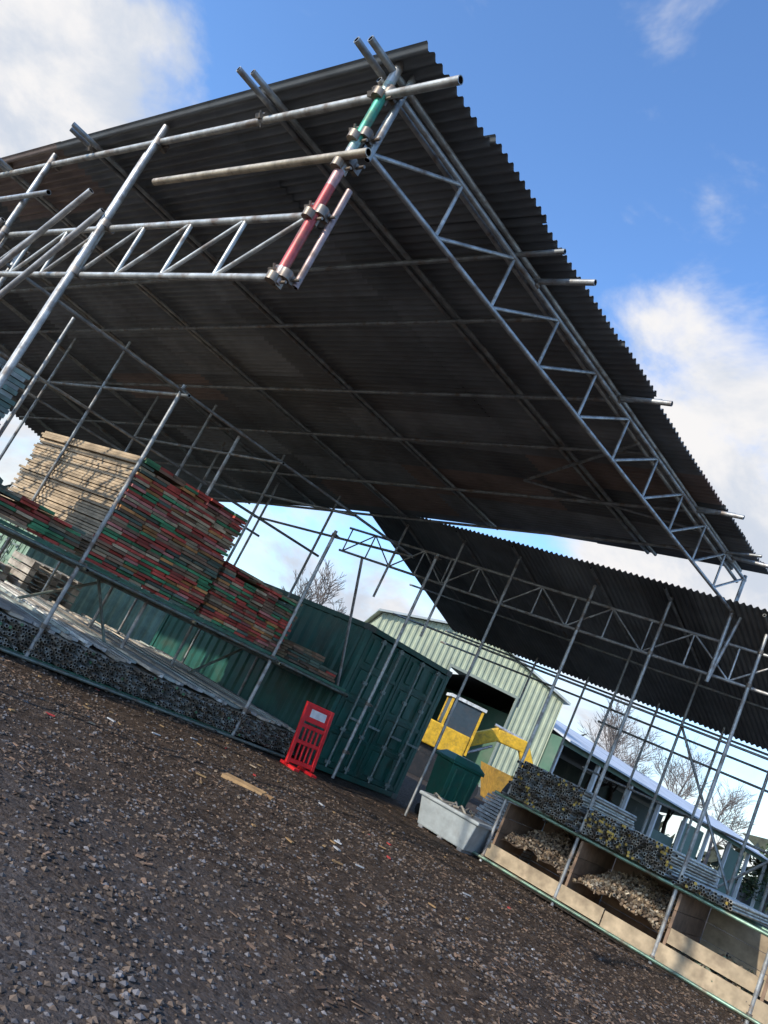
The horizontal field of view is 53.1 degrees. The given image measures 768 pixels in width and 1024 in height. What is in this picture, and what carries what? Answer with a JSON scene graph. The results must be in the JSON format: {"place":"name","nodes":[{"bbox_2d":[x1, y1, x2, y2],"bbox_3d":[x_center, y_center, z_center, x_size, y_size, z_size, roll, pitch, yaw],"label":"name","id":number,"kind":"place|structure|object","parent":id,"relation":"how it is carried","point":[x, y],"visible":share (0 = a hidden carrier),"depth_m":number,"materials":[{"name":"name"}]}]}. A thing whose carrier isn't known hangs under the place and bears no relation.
{"place":"outdoors","nodes":[
{"label":"outdoors","id":0,"kind":"place"},
{"bbox_2d":[0,561,11,579],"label":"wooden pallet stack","id":1,"kind":"object","parent":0,"point":[5,568],"visible":0.89,"depth_m":14.59,"materials":[{"name":"beige wood"}]},
{"bbox_2d":[0,647,767,1023],"bbox_3d":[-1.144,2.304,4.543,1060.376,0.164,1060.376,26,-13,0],"label":"ground","id":2,"kind":"structure","parent":0,"point":[392,811],"depth_m":5.64,"materials":[{"name":"brown gravel"}]},
{"bbox_2d":[0,487,171,644],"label":"shipping container","id":3,"kind":"object","parent":2,"relation":"on","point":[117,605],"visible":0.07,"depth_m":19.84,"materials":[{"name":"metal"}]},
{"bbox_2d":[0,518,34,580],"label":"doors","id":4,"kind":"structure","parent":3,"relation":"in","point":[12,547],"depth_m":18.94,"materials":[{"name":"metal"}]},
{"bbox_2d":[0,484,85,553],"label":"scaffold board stack","id":5,"kind":"object","parent":3,"relation":"on","point":[25,513],"visible":1,"depth_m":9.86,"materials":[{"name":"wood"}]},
{"bbox_2d":[0,431,247,612],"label":"scaffold board stack","id":6,"kind":"object","parent":3,"relation":"on","point":[165,532],"visible":0.92,"depth_m":11.11,"materials":[{"name":"brown wood"}]},
{"bbox_2d":[0,251,441,778],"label":"scaffold storage rack","id":7,"kind":"object","parent":2,"relation":"on","point":[77,564],"visible":0.85,"depth_m":12.24,"materials":[{"name":"grey metal"}]},
{"bbox_2d":[0,608,298,754],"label":"scaffold tube stack","id":8,"kind":"object","parent":7,"relation":"on","point":[93,663],"visible":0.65,"depth_m":11.05,"materials":[{"name":"grey metal"}]},
{"bbox_2d":[0,580,295,732],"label":"aluminium batten layer","id":9,"kind":"object","parent":8,"relation":"on","point":[64,622],"visible":0.98,"depth_m":12.36,"materials":[{"name":"aluminium"}]},
{"bbox_2d":[0,550,81,609],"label":"wooden pallet stack","id":10,"kind":"object","parent":9,"relation":"on","point":[22,577],"visible":0.55,"depth_m":15.12,"materials":[{"name":"beige wood"}]},
{"bbox_2d":[221,773,273,799],"bbox_3d":[-1.534,3.102,8.687,0.644,0.040,0.202,26,-13,2],"label":"wooden plank","id":11,"kind":"object","parent":2,"relation":"on","point":[231,777],"visible":0.89,"depth_m":8.61,"materials":[{"name":"beige wood"}]},
{"bbox_2d":[8,675,569,982],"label":"litter fragments","id":12,"kind":"object","parent":2,"relation":"on","point":[290,840],"visible":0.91,"depth_m":8.75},
{"bbox_2d":[149,582,452,799],"bbox_3d":[-2.067,3.355,16.652,6.300,2.725,2.612,14,-18,44],"label":"shipping container","id":13,"kind":"object","parent":2,"relation":"on","point":[393,726],"visible":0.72,"depth_m":14.73,"materials":[{"name":"metal"}]},
{"bbox_2d":[128,559,302,651],"bbox_3d":[-3.329,1.221,13.353,3.801,0.916,1.676,14,-18,43],"label":"scaffold board stack","id":14,"kind":"object","parent":13,"relation":"on","point":[237,599],"visible":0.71,"depth_m":12.11,"materials":[{"name":"brown wood"}]},
{"bbox_2d":[222,624,337,682],"bbox_3d":[-2.205,2.309,14.093,3.021,0.315,1.194,14,-18,43],"label":"scaffold board stack","id":15,"kind":"object","parent":13,"relation":"on","point":[292,650],"visible":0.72,"depth_m":13.08,"materials":[{"name":"brown wood"}]},
{"bbox_2d":[311,633,445,791],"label":"doors","id":16,"kind":"structure","parent":13,"relation":"in","point":[364,761],"depth_m":14.58,"materials":[{"name":"metal"}]},
{"bbox_2d":[280,701,333,778],"bbox_3d":[-1.170,3.712,12.519,0.628,1.048,0.420,36,-16,-36],"label":"red plastic barrier","id":17,"kind":"object","parent":2,"relation":"on","point":[316,715],"visible":1,"depth_m":12.56,"materials":[{"name":"red plastic"}]},
{"bbox_2d":[281,560,349,614],"bbox_3d":[-3.175,5.245,33.942,4.121,6.124,3.244,32,-14,-24],"label":"bare tree","id":18,"kind":"object","parent":2,"relation":"on","point":[316,593],"visible":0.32,"depth_m":33.58,"materials":[{"name":"brown plant"}]},
{"bbox_2d":[0,651,740,1023],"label":"bark chippings","id":19,"kind":"object","parent":2,"relation":"on","point":[144,881],"visible":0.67,"depth_m":6.61,"materials":[{"name":"wood"}]},
{"bbox_2d":[0,35,767,681],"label":"framework","id":20,"kind":"object","parent":2,"relation":"on","point":[362,139],"visible":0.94,"depth_m":8.02,"materials":[{"name":"silver metal"}]},
{"bbox_2d":[0,357,30,424],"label":"steel deck stack","id":21,"kind":"object","parent":20,"relation":"on","point":[13,384],"visible":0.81,"depth_m":9.42,"materials":[{"name":"grey metal"}]},
{"bbox_2d":[0,40,767,574],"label":"roof sheets","id":22,"kind":"object","parent":20,"relation":"on","point":[422,358],"visible":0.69,"depth_m":10.36,"materials":[{"name":"grey metal"}]},
{"bbox_2d":[0,477,767,910],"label":"distant hedgerow","id":23,"kind":"object","parent":2,"relation":"on","point":[752,839],"visible":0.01,"depth_m":101.19,"materials":[{"name":"green plant"}]},
{"bbox_2d":[414,749,484,813],"bbox_3d":[1.229,5.284,14.636,0.725,1.320,0.824,30,-13,-17],"label":"wheelie bin","id":24,"kind":"object","parent":2,"relation":"on","point":[454,777],"visible":0.68,"depth_m":14.41,"materials":[{"name":"plastic"}]},
{"bbox_2d":[417,790,498,855],"bbox_3d":[1.164,5.151,12.724,1.220,0.650,0.820,15,-17,40],"label":"grey plastic tank","id":25,"kind":"object","parent":2,"relation":"on","point":[461,828],"visible":0.91,"depth_m":12.44,"materials":[{"name":"grey plastic"}]},
{"bbox_2d":[363,608,570,787],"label":"green barn","id":26,"kind":"structure","parent":2,"relation":"on","point":[522,719],"depth_m":41.85,"materials":[{"name":"metal"}]},
{"bbox_2d":[447,663,518,787],"bbox_3d":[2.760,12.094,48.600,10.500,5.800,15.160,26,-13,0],"label":"doorway","id":27,"kind":"structure","parent":26,"relation":"in","point":[451,665],"depth_m":41.68,"materials":[{"name":"metal"}]},
{"bbox_2d":[408,692,532,808],"bbox_3d":[3.026,8.235,26.318,5.644,2.900,2.240,26,-13,0],"label":"yellow excavator","id":28,"kind":"object","parent":2,"relation":"on","point":[461,735],"visible":0.51,"depth_m":25.59,"materials":[{"name":"metal"}]},
{"bbox_2d":[480,761,512,800],"bbox_3d":[5.198,11.119,30.052,3.200,1.200,1.700,28,-13,-6],"label":"yellow skip","id":29,"kind":"object","parent":2,"relation":"on","point":[493,779],"visible":0.29,"depth_m":29.41,"materials":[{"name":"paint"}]},
{"bbox_2d":[475,791,552,872],"bbox_3d":[2.560,5.825,13.949,1.178,0.825,1.983,13,-19,46],"label":"metal deck stack","id":30,"kind":"object","parent":2,"relation":"on","point":[489,814],"visible":0.2,"depth_m":13.69,"materials":[{"name":"grey metal"}]},
{"bbox_2d":[502,775,522,803],"bbox_3d":[2.758,5.140,14.370,0.898,0.740,0.654,30,-13,-14],"label":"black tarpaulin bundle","id":31,"kind":"object","parent":30,"relation":"on","point":[505,788],"visible":0.01,"depth_m":14.35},
{"bbox_2d":[339,512,767,1023],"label":"scaffold storage rack","id":32,"kind":"object","parent":2,"relation":"on","point":[647,640],"visible":0.94,"depth_m":14.36,"materials":[{"name":"grey metal"}]},
{"bbox_2d":[508,760,636,830],"bbox_3d":[3.168,4.885,12.770,1.213,0.608,2.377,13,-19,46],"label":"scaffold tube stack","id":33,"kind":"object","parent":32,"relation":"on","point":[559,799],"visible":0.7,"depth_m":12.10,"materials":[{"name":"grey metal"}]},
{"bbox_2d":[581,807,721,888],"bbox_3d":[4.144,5.262,11.858,1.339,0.392,2.366,13,-19,46],"label":"scaffold tube stack","id":34,"kind":"object","parent":32,"relation":"on","point":[662,859],"visible":0.95,"depth_m":11.22,"materials":[{"name":"grey metal"}]},
{"bbox_2d":[676,875,767,925],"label":"scaffold tube stack","id":35,"kind":"object","parent":32,"relation":"on","point":[732,904],"visible":1,"depth_m":10.50,"materials":[{"name":"grey metal"}]},
{"bbox_2d":[431,674,767,914],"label":"open sided shed","id":36,"kind":"structure","parent":2,"relation":"on","point":[573,755],"depth_m":52.68,"materials":[{"name":"white metal"}]},
{"bbox_2d":[577,702,655,789],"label":"bare tree","id":37,"kind":"object","parent":2,"relation":"on","point":[608,772],"visible":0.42,"depth_m":58.07,"materials":[{"name":"brown plant"}]},
{"bbox_2d":[482,802,767,1023],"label":"timber storage bin","id":38,"kind":"object","parent":2,"relation":"on","point":[684,930],"visible":0.7,"depth_m":11.18,"materials":[{"name":"beige wood"}]},
{"bbox_2d":[501,830,589,878],"bbox_3d":[2.772,5.441,12.436,1.268,0.641,1.327,13,-18,45],"label":"scaffold coupler pile","id":39,"kind":"object","parent":38,"relation":"in","point":[554,849],"visible":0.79,"depth_m":12.21,"materials":[{"name":"metal"}]},
{"bbox_2d":[572,869,677,932],"bbox_3d":[3.796,5.721,11.521,1.452,0.612,1.340,14,-18,44],"label":"scaffold coupler pile","id":40,"kind":"object","parent":38,"relation":"in","point":[647,897],"visible":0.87,"depth_m":11.30,"materials":[{"name":"metal"}]},
{"bbox_2d":[671,947,760,1005],"bbox_3d":[4.664,6.284,10.553,1.268,0.392,1.344,15,-17,41],"label":"scaffold coupler pile","id":41,"kind":"object","parent":38,"relation":"in","point":[714,971],"visible":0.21,"depth_m":10.28,"materials":[{"name":"metal"}]},
{"bbox_2d":[595,693,667,802],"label":"bare tree","id":42,"kind":"object","parent":2,"relation":"on","point":[611,790],"visible":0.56,"depth_m":68.77,"materials":[{"name":"brown plant"}]},
{"bbox_2d":[652,736,722,833],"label":"bare tree","id":43,"kind":"object","parent":2,"relation":"on","point":[669,814],"visible":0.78,"depth_m":73.88,"materials":[{"name":"brown plant"}]},
{"bbox_2d":[700,778,756,864],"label":"bare tree","id":44,"kind":"object","parent":2,"relation":"on","point":[732,803],"visible":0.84,"depth_m":78.92,"materials":[{"name":"brown plant"}]},
{"bbox_2d":[736,843,767,912],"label":"conifer tree","id":45,"kind":"object","parent":2,"relation":"on","point":[752,878],"visible":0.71,"depth_m":64.67,"materials":[{"name":"green plant"}]},
{"bbox_2d":[0,0,767,876],"label":"sky","id":46,"kind":"structure","parent":0,"point":[638,129],"materials":[{"name":"blue"}]}
]}

